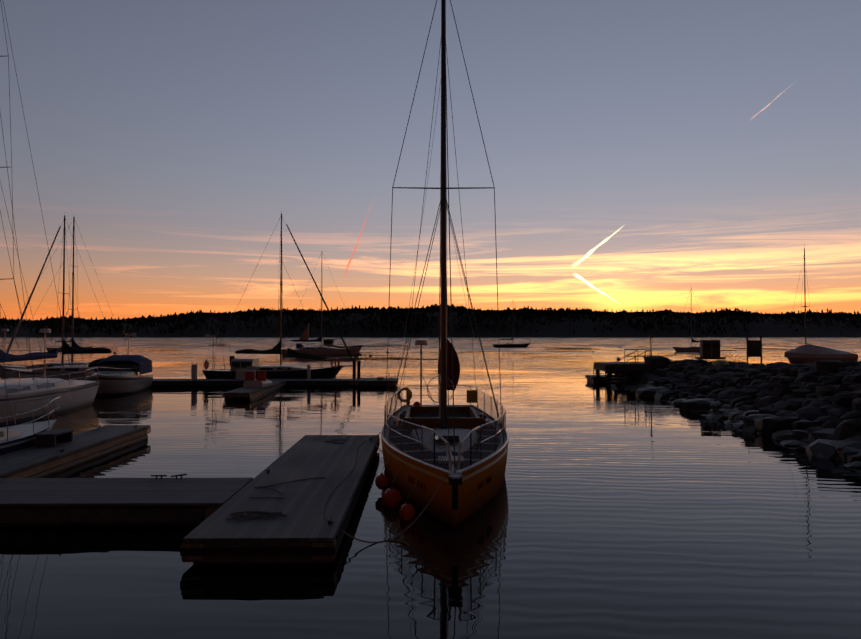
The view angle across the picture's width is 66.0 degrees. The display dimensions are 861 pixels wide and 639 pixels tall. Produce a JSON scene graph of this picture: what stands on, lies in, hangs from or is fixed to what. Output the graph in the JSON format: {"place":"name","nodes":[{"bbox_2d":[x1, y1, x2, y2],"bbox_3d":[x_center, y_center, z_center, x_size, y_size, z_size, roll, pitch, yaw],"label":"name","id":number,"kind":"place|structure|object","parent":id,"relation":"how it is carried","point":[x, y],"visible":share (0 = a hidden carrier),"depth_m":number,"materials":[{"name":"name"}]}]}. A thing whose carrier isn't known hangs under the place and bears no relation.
{"place":"outdoors","nodes":[
{"label":"outdoors","id":0,"kind":"place"},
{"bbox_2d":[0,337,860,638],"bbox_3d":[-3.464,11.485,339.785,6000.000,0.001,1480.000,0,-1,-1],"label":"water","id":1,"kind":"structure","parent":0,"point":[606,511],"depth_m":11.66,"materials":[{"name":"blue liquid"}]},
{"bbox_2d":[0,182,59,454],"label":"sailboat","id":2,"kind":"object","parent":1,"relation":"in","point":[16,437],"visible":0.79,"depth_m":17.80,"materials":[{"name":"white paint"}]},
{"bbox_2d":[0,0,99,425],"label":"sailboat","id":3,"kind":"object","parent":1,"relation":"in","point":[74,394],"visible":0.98,"depth_m":27.91,"materials":[{"name":"clear paint"}]},
{"bbox_2d":[0,217,126,378],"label":"sailboat","id":4,"kind":"object","parent":1,"relation":"in","point":[74,345],"visible":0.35,"depth_m":51.07,"materials":[{"name":"black paint"}]},
{"bbox_2d":[2,216,135,379],"bbox_3d":[-25.456,-1.283,46.356,9.000,12.500,3.000,0,-1,-1],"label":"sailboat","id":5,"kind":"object","parent":1,"relation":"in","point":[50,373],"visible":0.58,"depth_m":46.15,"materials":[{"name":"clear paint"}]},
{"bbox_2d":[46,303,92,351],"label":"sailboat","id":6,"kind":"object","parent":1,"relation":"on","point":[52,348],"visible":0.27,"depth_m":139.20,"materials":[{"name":"black paint"}]},
{"bbox_2d":[0,425,150,477],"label":"dock","id":7,"kind":"object","parent":1,"relation":"in","point":[50,453],"visible":0.96,"depth_m":17.63,"materials":[{"name":"brown wood"}]},
{"bbox_2d":[87,355,152,395],"bbox_3d":[-18.742,3.489,39.674,2.700,2.642,7.961,0,-1,-10],"label":"motorboat","id":8,"kind":"object","parent":1,"relation":"on","point":[118,375],"visible":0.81,"depth_m":39.21,"materials":[{"name":"white paint"}]},
{"bbox_2d":[0,474,252,526],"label":"dock walkway","id":9,"kind":"structure","parent":1,"relation":"on","point":[73,502],"depth_m":11.95,"materials":[{"name":"grey wood"}]},
{"bbox_2d":[82,379,355,386],"bbox_3d":[-22.699,4.442,44.599,35.312,0.770,2.142,0,-1,-1],"label":"dock","id":10,"kind":"object","parent":1,"relation":"on","point":[240,382],"visible":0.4,"depth_m":43.73,"materials":[{"name":"brown wood"}]},
{"bbox_2d":[191,364,196,379],"bbox_3d":[-15.940,3.540,44.742,0.409,1.040,0.420,0,-1,-1],"label":"power pedestal","id":11,"kind":"object","parent":10,"relation":"on","point":[193,371],"visible":1,"depth_m":44.60,"materials":[{"name":"white plastic"}]},
{"bbox_2d":[43,359,394,386],"bbox_3d":[-14.325,3.792,45.253,24.256,2.200,2.046,0,-1,4],"label":"dock clutter","id":12,"kind":"object","parent":10,"relation":"on","point":[240,374],"visible":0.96,"depth_m":45.08,"materials":[{"name":"white plastic"}]},
{"bbox_2d":[58,404,448,542],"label":"mooring lines","id":13,"kind":"object","parent":1,"relation":"on","point":[331,521],"visible":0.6,"depth_m":11.31,"materials":[{"name":"grey fabric"}]},
{"bbox_2d":[222,381,285,399],"bbox_3d":[-10.180,4.202,39.125,1.442,0.552,9.112,0,-1,-1],"label":"finger dock","id":14,"kind":"object","parent":1,"relation":"on","point":[249,393],"visible":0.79,"depth_m":36.27,"materials":[{"name":"grey wood"}]},
{"bbox_2d":[243,372,271,386],"bbox_3d":[-10.182,3.495,39.302,1.440,0.852,2.600,0,-1,-1],"label":"pedal boat","id":15,"kind":"object","parent":14,"relation":"on","point":[261,380],"visible":1,"depth_m":38.47,"materials":[{"name":"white plastic"}]},
{"bbox_2d":[202,210,352,378],"bbox_3d":[-10.918,-1.449,47.815,11.105,12.900,3.100,0,-1,-1],"label":"sailboat","id":16,"kind":"object","parent":1,"relation":"in","point":[283,371],"visible":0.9,"depth_m":47.27,"materials":[{"name":"teal"}]},
{"bbox_2d":[180,435,379,565],"bbox_3d":[-2.581,3.678,14.740,2.260,0.880,10.091,0,-1,-1],"label":"finger dock","id":17,"kind":"object","parent":1,"relation":"in","point":[288,504],"visible":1,"depth_m":11.26,"materials":[{"name":"grey wood"}]},
{"bbox_2d":[282,252,361,355],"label":"sailboat","id":18,"kind":"object","parent":1,"relation":"on","point":[322,351],"visible":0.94,"depth_m":109.29,"materials":[{"name":"clear paint"}]},
{"bbox_2d":[299,323,362,349],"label":"boat","id":19,"kind":"object","parent":1,"relation":"on","point":[329,342],"visible":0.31,"depth_m":129.87,"materials":[{"name":"blue"}]},
{"bbox_2d":[353,360,360,378],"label":"dock pilings","id":20,"kind":"object","parent":1,"relation":"in","point":[354,369],"visible":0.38,"depth_m":46.02,"materials":[{"name":"black wood"}]},
{"bbox_2d":[354,378,397,386],"bbox_3d":[-3.620,4.436,44.801,2.802,0.790,2.932,0,-1,-1],"label":"floating dock","id":21,"kind":"object","parent":1,"relation":"on","point":[366,382],"visible":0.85,"depth_m":43.36,"materials":[{"name":"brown wood"}]},
{"bbox_2d":[375,0,508,525],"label":"sailboat","id":22,"kind":"object","parent":1,"relation":"in","point":[425,448],"visible":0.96,"depth_m":15.19,"materials":[{"name":"brown wood"}]},
{"bbox_2d":[493,307,529,346],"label":"boat","id":23,"kind":"object","parent":1,"relation":"on","point":[512,344],"visible":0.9,"depth_m":186.05,"materials":[{"name":"black"}]},
{"bbox_2d":[672,291,707,351],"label":"moored sloop","id":24,"kind":"object","parent":1,"relation":"on","point":[691,348],"visible":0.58,"depth_m":135.83,"materials":[{"name":"white"}]},
{"bbox_2d":[611,355,860,467],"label":"breakwater rocks","id":25,"kind":"object","parent":1,"relation":"in","point":[814,408],"visible":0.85,"depth_m":25.78,"materials":[{"name":"grey stone"}]},
{"bbox_2d":[585,336,761,386],"bbox_3d":[17.081,3.167,43.986,15.736,4.190,7.088,-1,-2,39],"label":"dock","id":26,"kind":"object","parent":25,"relation":"on","point":[709,349],"depth_m":43.80,"materials":[{"name":"brown wood"}]},
{"bbox_2d":[784,247,857,363],"bbox_3d":[20.443,-0.680,35.085,3.905,6.640,1.599,0,-1,-11],"label":"sailboat","id":27,"kind":"object","parent":25,"relation":"on","point":[805,353],"visible":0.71,"depth_m":34.53,"materials":[{"name":"white fabric"}]},
{"bbox_2d":[0,311,860,336],"bbox_3d":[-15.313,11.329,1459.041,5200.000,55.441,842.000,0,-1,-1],"label":"shore hill","id":28,"kind":"structure","parent":0,"point":[765,328],"depth_m":1099.78,"materials":[{"name":"black plant"}]},
{"bbox_2d":[0,303,860,335],"bbox_3d":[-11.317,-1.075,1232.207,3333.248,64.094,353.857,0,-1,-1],"label":"forest trees","id":29,"kind":"object","parent":28,"relation":"on","point":[523,313],"visible":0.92,"depth_m":1203.13,"materials":[{"name":"black plant"}]},
{"bbox_2d":[0,0,860,320],"label":"sky","id":30,"kind":"structure","parent":0,"point":[176,136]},
{"bbox_2d":[348,96,777,293],"bbox_3d":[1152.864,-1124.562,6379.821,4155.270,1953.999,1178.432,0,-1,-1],"label":"contrail","id":31,"kind":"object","parent":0,"point":[583,258],"depth_m":6796.21,"materials":[{"name":"white"}]}
]}

